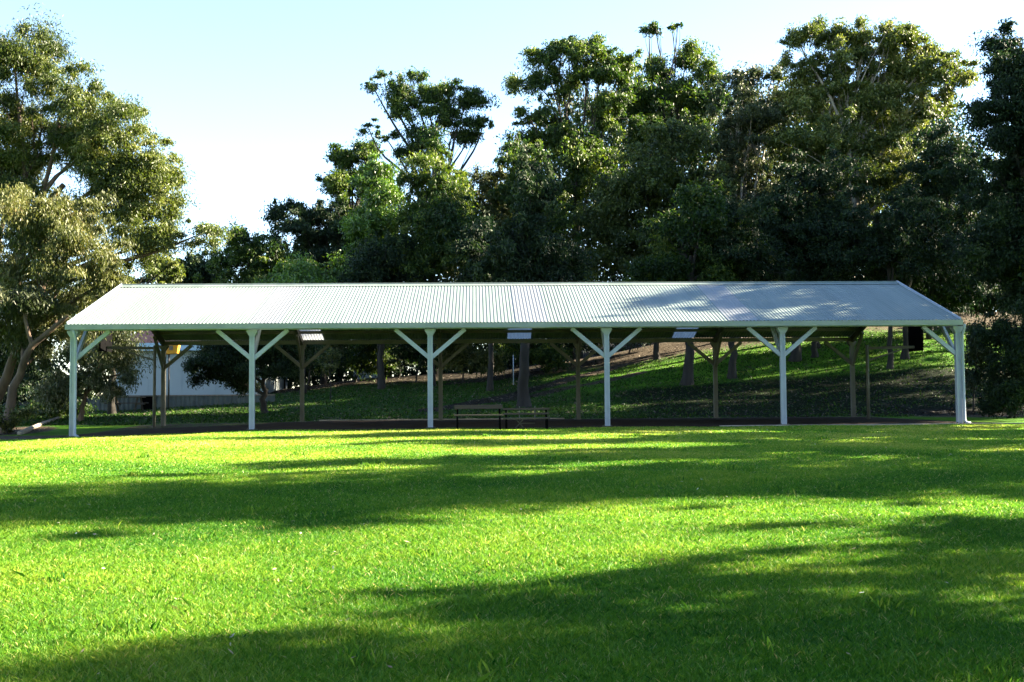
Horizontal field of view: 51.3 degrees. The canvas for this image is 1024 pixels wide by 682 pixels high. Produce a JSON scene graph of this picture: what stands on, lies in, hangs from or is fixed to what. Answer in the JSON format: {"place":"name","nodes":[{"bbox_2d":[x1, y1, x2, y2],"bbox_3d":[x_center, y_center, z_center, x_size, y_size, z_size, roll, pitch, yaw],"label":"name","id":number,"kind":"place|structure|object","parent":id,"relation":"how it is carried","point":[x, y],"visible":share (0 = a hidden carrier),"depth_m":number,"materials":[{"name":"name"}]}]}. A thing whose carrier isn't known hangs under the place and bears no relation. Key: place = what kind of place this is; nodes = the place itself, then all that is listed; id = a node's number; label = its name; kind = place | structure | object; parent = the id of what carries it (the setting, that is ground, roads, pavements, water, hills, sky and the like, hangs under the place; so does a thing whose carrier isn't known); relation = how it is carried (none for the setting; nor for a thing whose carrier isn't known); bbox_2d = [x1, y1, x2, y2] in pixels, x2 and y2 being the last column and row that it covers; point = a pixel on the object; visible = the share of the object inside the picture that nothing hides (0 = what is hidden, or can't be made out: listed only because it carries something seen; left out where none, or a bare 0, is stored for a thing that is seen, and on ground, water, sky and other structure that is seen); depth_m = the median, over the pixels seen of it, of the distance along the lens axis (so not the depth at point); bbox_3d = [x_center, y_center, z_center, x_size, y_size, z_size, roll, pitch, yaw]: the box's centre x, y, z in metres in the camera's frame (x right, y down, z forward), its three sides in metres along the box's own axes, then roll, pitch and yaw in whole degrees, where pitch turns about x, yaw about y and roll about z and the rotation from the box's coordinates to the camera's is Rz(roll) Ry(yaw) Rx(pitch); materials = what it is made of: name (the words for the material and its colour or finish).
{"place":"outdoors","nodes":[
{"label":"outdoors","id":0,"kind":"place"},
{"bbox_2d":[49,417,963,437],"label":"pavement","id":1,"kind":"structure","parent":0,"point":[511,423],"depth_m":33.16,"materials":[{"name":"grey concrete"}]},
{"bbox_2d":[65,281,970,436],"bbox_3d":[0.174,0.603,34.273,25.260,5.011,9.230,0,-3,-2],"label":"open shelter","id":2,"kind":"object","parent":1,"relation":"on","point":[301,316],"visible":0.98,"depth_m":31.99,"materials":[{"name":"metal"}]},
{"bbox_2d":[865,326,929,418],"bbox_3d":[13.044,1.037,35.999,2.061,3.208,0.752,-2,-3,21],"label":"basketball hoop","id":3,"kind":"object","parent":1,"relation":"on","point":[915,338],"visible":0.94,"depth_m":35.95,"materials":[{"name":"brown metal"}]},
{"bbox_2d":[0,423,1023,681],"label":"grass","id":4,"kind":"structure","parent":0,"point":[956,621],"depth_m":9.09,"materials":[{"name":"green plant"}]},
{"bbox_2d":[0,312,1023,681],"bbox_3d":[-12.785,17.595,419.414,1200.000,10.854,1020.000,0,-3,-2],"label":"ground","id":5,"kind":"structure","parent":0,"point":[638,354],"depth_m":41.45,"materials":[{"name":"green plant"}]},
{"bbox_2d":[0,402,47,433],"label":"bush","id":6,"kind":"object","parent":5,"relation":"on","point":[8,425],"visible":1,"depth_m":33.38,"materials":[{"name":"green plant"}]},
{"bbox_2d":[17,416,59,434],"bbox_3d":[-16.855,2.996,37.972,0.365,0.439,10.468,0,-3,-17],"label":"edging log","id":7,"kind":"object","parent":5,"relation":"on","point":[26,430],"visible":0.83,"depth_m":37.17,"materials":[{"name":"wood"}]},
{"bbox_2d":[0,283,94,432],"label":"gum tree","id":8,"kind":"object","parent":5,"relation":"on","point":[25,299],"visible":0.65,"depth_m":34.45,"materials":[{"name":"green plant"}]},
{"bbox_2d":[0,322,99,413],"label":"hedge bush","id":9,"kind":"object","parent":5,"relation":"on","point":[31,378],"visible":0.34,"depth_m":45.28,"materials":[{"name":"green plant"}]},
{"bbox_2d":[24,397,98,417],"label":"bush","id":10,"kind":"object","parent":5,"relation":"on","point":[66,412],"visible":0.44,"depth_m":43.56,"materials":[{"name":"green plant"}]},
{"bbox_2d":[0,180,142,404],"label":"gum tree","id":11,"kind":"object","parent":5,"relation":"on","point":[51,239],"visible":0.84,"depth_m":35.22,"materials":[{"name":"green plant"}]},
{"bbox_2d":[26,331,160,421],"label":"gum tree","id":12,"kind":"object","parent":5,"relation":"on","point":[53,389],"visible":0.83,"depth_m":41.58,"materials":[{"name":"green plant"}]},
{"bbox_2d":[0,2,234,291],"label":"gum tree","id":13,"kind":"object","parent":5,"relation":"on","point":[86,139],"visible":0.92,"depth_m":39.38,"materials":[{"name":"green plant"}]},
{"bbox_2d":[94,331,155,426],"bbox_3d":[-13.560,1.245,37.226,2.111,3.582,0.756,1,-3,-24],"label":"basketball hoop","id":14,"kind":"object","parent":5,"relation":"on","point":[105,345],"visible":0.77,"depth_m":37.24,"materials":[{"name":"grey metal"}]},
{"bbox_2d":[104,396,148,412],"bbox_3d":[-17.345,2.876,48.004,1.500,0.746,1.500,0,-3,-2],"label":"picnic table","id":15,"kind":"object","parent":5,"relation":"on","point":[136,403],"visible":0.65,"depth_m":47.88,"materials":[{"name":"wood"}]},
{"bbox_2d":[72,248,185,414],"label":"broadleaf tree","id":16,"kind":"object","parent":5,"relation":"on","point":[169,271],"visible":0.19,"depth_m":46.19,"materials":[{"name":"green plant"}]},
{"bbox_2d":[141,395,156,409],"bbox_3d":[-16.864,2.860,49.509,0.600,0.660,0.600,0,-3,-2],"label":"rubbish bin","id":17,"kind":"object","parent":5,"relation":"on","point":[149,399],"visible":0.56,"depth_m":49.23,"materials":[{"name":"metal"}]},
{"bbox_2d":[166,345,179,408],"bbox_3d":[-15.656,1.660,49.025,0.735,3.154,0.354,0,-3,-2],"label":"orange sign","id":18,"kind":"object","parent":5,"relation":"on","point":[173,349],"visible":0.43,"depth_m":48.96,"materials":[{"name":"metal"}]},
{"bbox_2d":[89,394,274,410],"bbox_3d":[-15.814,3.013,51.163,8.835,0.857,0.120,0,-3,-2],"label":"fence","id":19,"kind":"object","parent":5,"relation":"on","point":[186,400],"visible":0.41,"depth_m":51.16,"materials":[{"name":"metal"}]},
{"bbox_2d":[154,248,220,283],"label":"broadleaf tree","id":20,"kind":"object","parent":5,"relation":"on","point":[195,263],"visible":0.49,"depth_m":65.36,"materials":[{"name":"green plant"}]},
{"bbox_2d":[116,330,286,396],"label":"house","id":21,"kind":"structure","parent":5,"relation":"on","point":[178,382],"depth_m":60.17,"materials":[{"name":"paint"}]},
{"bbox_2d":[180,340,336,412],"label":"bushy tree","id":22,"kind":"object","parent":5,"relation":"on","point":[228,365],"visible":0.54,"depth_m":43.97,"materials":[{"name":"green plant"}]},
{"bbox_2d":[192,215,345,283],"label":"broadleaf tree","id":23,"kind":"object","parent":5,"relation":"on","point":[247,251],"visible":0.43,"depth_m":60.95,"materials":[{"name":"green plant"}]},
{"bbox_2d":[251,251,339,393],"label":"tree","id":24,"kind":"object","parent":5,"relation":"on","point":[303,272],"visible":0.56,"depth_m":55.66,"materials":[{"name":"green plant"}]},
{"bbox_2d":[284,364,321,388],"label":"bush","id":25,"kind":"object","parent":5,"relation":"on","point":[296,380],"visible":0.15,"depth_m":65.94,"materials":[{"name":"green plant"}]},
{"bbox_2d":[258,193,362,383],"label":"spreading tree","id":26,"kind":"object","parent":5,"relation":"on","point":[304,231],"visible":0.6,"depth_m":67.56,"materials":[{"name":"green plant"}]},
{"bbox_2d":[286,344,355,388],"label":"tree","id":27,"kind":"object","parent":5,"relation":"on","point":[338,346],"visible":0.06,"depth_m":59.34,"materials":[{"name":"green plant"}]},
{"bbox_2d":[316,347,340,399],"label":"sapling","id":28,"kind":"object","parent":5,"relation":"on","point":[328,366],"visible":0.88,"depth_m":50.27,"materials":[{"name":"green plant"}]},
{"bbox_2d":[314,135,387,376],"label":"gum tree","id":29,"kind":"object","parent":5,"relation":"on","point":[345,160],"visible":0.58,"depth_m":69.63,"materials":[{"name":"green plant"}]},
{"bbox_2d":[353,366,377,379],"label":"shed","id":30,"kind":"structure","parent":5,"relation":"on","point":[372,376],"depth_m":69.90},
{"bbox_2d":[314,339,417,381],"bbox_3d":[-8.449,0.858,62.289,6.305,3.670,3.512,1,-3,-20],"label":"bush","id":31,"kind":"object","parent":5,"relation":"on","point":[362,356],"visible":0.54,"depth_m":61.61,"materials":[{"name":"green plant"}]},
{"bbox_2d":[322,149,424,383],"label":"gum tree","id":32,"kind":"object","parent":5,"relation":"on","point":[377,215],"visible":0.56,"depth_m":58.95,"materials":[{"name":"green plant"}]},
{"bbox_2d":[328,229,426,388],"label":"gum tree","id":33,"kind":"object","parent":5,"relation":"on","point":[365,267],"visible":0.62,"depth_m":55.66,"materials":[{"name":"green plant"}]},
{"bbox_2d":[350,344,419,377],"bbox_3d":[-7.528,0.235,64.147,4.954,4.410,3.189,0,-3,-2],"label":"bush","id":34,"kind":"object","parent":5,"relation":"on","point":[387,368],"visible":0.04,"depth_m":63.58,"materials":[{"name":"green plant"}]},
{"bbox_2d":[385,339,456,381],"bbox_3d":[-5.132,0.767,60.167,4.120,3.396,3.348,0,-3,-2],"label":"bush","id":35,"kind":"object","parent":5,"relation":"on","point":[410,353],"visible":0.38,"depth_m":59.79,"materials":[{"name":"green plant"}]},
{"bbox_2d":[355,65,501,373],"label":"gum tree","id":36,"kind":"object","parent":5,"relation":"on","point":[438,96],"visible":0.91,"depth_m":65.71,"materials":[{"name":"green plant"}]},
{"bbox_2d":[376,122,494,385],"bbox_3d":[-4.040,-4.703,56.692,6.260,14.503,5.040,-2,-3,32],"label":"gum tree","id":37,"kind":"object","parent":5,"relation":"on","point":[437,229],"visible":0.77,"depth_m":55.95,"materials":[{"name":"green plant"}]},
{"bbox_2d":[425,339,508,382],"bbox_3d":[-2.582,0.825,58.085,3.476,3.254,4.667,-3,-4,38],"label":"bush","id":38,"kind":"object","parent":5,"relation":"on","point":[471,359],"visible":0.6,"depth_m":58.10,"materials":[{"name":"green plant"}]},
{"bbox_2d":[440,161,515,375],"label":"gum tree","id":39,"kind":"object","parent":5,"relation":"on","point":[487,180],"visible":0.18,"depth_m":61.37,"materials":[{"name":"green plant"}]},
{"bbox_2d":[454,405,502,428],"bbox_3d":[-0.898,2.041,28.611,1.300,0.655,0.535,0,-3,-2],"label":"park bench","id":40,"kind":"object","parent":5,"relation":"on","point":[457,407],"visible":0.99,"depth_m":28.79,"materials":[{"name":"wood"}]},
{"bbox_2d":[448,210,515,390],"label":"gum tree","id":41,"kind":"object","parent":5,"relation":"on","point":[474,245],"visible":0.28,"depth_m":52.10,"materials":[{"name":"green plant"}]},
{"bbox_2d":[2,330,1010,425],"bbox_3d":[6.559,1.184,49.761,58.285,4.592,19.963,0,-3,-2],"label":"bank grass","id":42,"kind":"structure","parent":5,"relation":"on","point":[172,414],"depth_m":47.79,"materials":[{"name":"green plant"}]},
{"bbox_2d":[1,81,1021,400],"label":"wood","id":43,"kind":"object","parent":5,"relation":"on","point":[339,375],"visible":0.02,"depth_m":77.17,"materials":[{"name":"green plant"}]},
{"bbox_2d":[513,354,513,384],"bbox_3d":[0.072,1.550,56.016,0.076,1.700,0.076,0,-3,-2],"label":"marker post","id":44,"kind":"object","parent":5,"relation":"on","point":[513,369],"visible":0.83,"depth_m":55.99,"materials":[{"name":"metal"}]},
{"bbox_2d":[25,428,1013,678],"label":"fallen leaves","id":45,"kind":"object","parent":5,"relation":"on","point":[408,541],"visible":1,"depth_m":8.79,"materials":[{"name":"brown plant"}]},
{"bbox_2d":[22,316,1022,425],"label":"bark litter","id":46,"kind":"object","parent":5,"relation":"on","point":[329,417],"visible":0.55,"depth_m":48.48,"materials":[{"name":"brown wood"}]},
{"bbox_2d":[503,406,549,428],"bbox_3d":[0.390,2.071,28.733,1.250,0.620,0.582,0,-3,-2],"label":"park bench","id":47,"kind":"object","parent":5,"relation":"on","point":[546,418],"visible":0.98,"depth_m":28.90,"materials":[{"name":"brown metal"}]},
{"bbox_2d":[466,148,600,407],"bbox_3d":[0.807,-2.528,45.310,4.809,11.159,5.486,-3,-4,41],"label":"gum tree","id":48,"kind":"object","parent":5,"relation":"on","point":[531,251],"visible":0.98,"depth_m":44.53,"materials":[{"name":"green plant"}]},
{"bbox_2d":[493,338,575,377],"bbox_3d":[0.975,0.728,60.294,5.338,3.010,3.040,-2,-3,24],"label":"bush","id":49,"kind":"object","parent":5,"relation":"on","point":[548,357],"visible":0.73,"depth_m":59.64,"materials":[{"name":"green plant"}]},
{"bbox_2d":[487,129,598,375],"bbox_3d":[1.138,-4.833,60.050,6.357,13.948,6.234,2,-4,-40],"label":"gum tree","id":50,"kind":"object","parent":5,"relation":"on","point":[508,153],"visible":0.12,"depth_m":59.41,"materials":[{"name":"green plant"}]},
{"bbox_2d":[493,31,648,359],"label":"gum tree","id":51,"kind":"object","parent":5,"relation":"on","point":[583,159],"visible":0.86,"depth_m":67.19,"materials":[{"name":"green plant"}]},
{"bbox_2d":[534,338,636,365],"bbox_3d":[4.062,-0.059,62.406,6.999,3.619,5.435,0,-3,-2],"label":"bush","id":52,"kind":"object","parent":5,"relation":"on","point":[584,346],"visible":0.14,"depth_m":61.62,"materials":[{"name":"green plant"}]},
{"bbox_2d":[628,342,650,353],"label":"bush","id":53,"kind":"object","parent":5,"relation":"on","point":[637,346],"visible":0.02,"depth_m":64.19,"materials":[{"name":"green plant"}]},
{"bbox_2d":[558,114,740,359],"bbox_3d":[7.605,-5.751,60.278,12.220,13.929,7.680,0,-3,-2],"label":"gum tree","id":54,"kind":"object","parent":5,"relation":"on","point":[657,178],"visible":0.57,"depth_m":59.11,"materials":[{"name":"green plant"}]},
{"bbox_2d":[607,20,733,202],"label":"gum tree","id":55,"kind":"object","parent":5,"relation":"on","point":[684,94],"visible":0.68,"depth_m":71.41,"materials":[{"name":"green plant"}]},
{"bbox_2d":[319,418,1023,426],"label":"kerb","id":56,"kind":"structure","parent":5,"relation":"on","point":[719,425],"depth_m":29.74,"materials":[{"name":"grey concrete"}]},
{"bbox_2d":[618,177,748,385],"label":"gum tree","id":57,"kind":"object","parent":5,"relation":"on","point":[702,209],"visible":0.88,"depth_m":49.98,"materials":[{"name":"green plant"}]},
{"bbox_2d":[695,189,794,378],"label":"gum tree","id":58,"kind":"object","parent":5,"relation":"on","point":[760,254],"visible":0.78,"depth_m":50.23,"materials":[{"name":"green plant"}]},
{"bbox_2d":[697,59,800,337],"bbox_3d":[13.495,-8.444,63.061,9.799,16.832,7.688,0,-3,-2],"label":"gum tree","id":59,"kind":"object","parent":5,"relation":"on","point":[758,117],"visible":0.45,"depth_m":62.41,"materials":[{"name":"green plant"}]},
{"bbox_2d":[737,180,843,361],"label":"gum tree","id":60,"kind":"object","parent":5,"relation":"on","point":[781,199],"visible":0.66,"depth_m":53.77,"materials":[{"name":"green plant"}]},
{"bbox_2d":[744,143,885,348],"bbox_3d":[15.946,-4.892,55.846,8.198,10.732,7.258,0,-3,-2],"label":"gum tree","id":61,"kind":"object","parent":5,"relation":"on","point":[810,181],"visible":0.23,"depth_m":55.52,"materials":[{"name":"green plant"}]},
{"bbox_2d":[797,204,868,357],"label":"gum tree","id":62,"kind":"object","parent":5,"relation":"on","point":[830,252],"visible":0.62,"depth_m":53.51,"materials":[{"name":"green plant"}]},
{"bbox_2d":[754,13,985,277],"bbox_3d":[20.880,-9.566,61.026,13.075,18.038,7.488,0,-3,-14],"label":"gum tree","id":63,"kind":"object","parent":5,"relation":"on","point":[875,98],"visible":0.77,"depth_m":60.31,"materials":[{"name":"green plant"}]},
{"bbox_2d":[836,201,933,368],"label":"gum tree","id":64,"kind":"object","parent":5,"relation":"on","point":[893,251],"visible":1,"depth_m":50.63,"materials":[{"name":"green plant"}]},
{"bbox_2d":[878,183,969,359],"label":"gum tree","id":65,"kind":"object","parent":5,"relation":"on","point":[908,194],"visible":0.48,"depth_m":52.28,"materials":[{"name":"green plant"}]},
{"bbox_2d":[851,120,1003,339],"bbox_3d":[22.947,-6.005,58.158,9.190,12.077,7.316,1,-3,-24],"label":"gum tree","id":66,"kind":"object","parent":5,"relation":"on","point":[941,172],"visible":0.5,"depth_m":57.26,"materials":[{"name":"green plant"}]},
{"bbox_2d":[919,272,998,303],"bbox_3d":[26.928,-3.160,65.523,7.806,3.187,4.708,-1,-3,15],"label":"bush","id":67,"kind":"object","parent":5,"relation":"on","point":[986,285],"visible":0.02,"depth_m":64.57,"materials":[{"name":"green plant"}]},
{"bbox_2d":[954,320,1000,411],"bbox_3d":[18.164,1.027,41.743,1.859,3.760,2.051,-3,-4,41],"label":"bush","id":68,"kind":"object","parent":5,"relation":"on","point":[972,353],"visible":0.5,"depth_m":41.57,"materials":[{"name":"green plant"}]},
{"bbox_2d":[937,16,1023,321],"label":"gum tree","id":69,"kind":"object","parent":5,"relation":"on","point":[990,251],"visible":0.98,"depth_m":43.36,"materials":[{"name":"green plant"}]},
{"bbox_2d":[963,284,1014,321],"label":"bush","id":70,"kind":"object","parent":5,"relation":"on","point":[992,297],"visible":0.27,"depth_m":61.42,"materials":[{"name":"green plant"}]},
{"bbox_2d":[965,294,1023,417],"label":"bush","id":71,"kind":"object","parent":5,"relation":"on","point":[1002,333],"visible":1,"depth_m":36.73,"materials":[{"name":"green plant"}]},
{"bbox_2d":[1006,215,1023,292],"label":"gum tree","id":72,"kind":"object","parent":5,"relation":"on","point":[1021,274],"visible":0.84,"depth_m":42.78,"materials":[{"name":"green plant"}]},
{"bbox_2d":[0,0,1023,395],"label":"sky","id":73,"kind":"structure","parent":0,"point":[254,95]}
]}

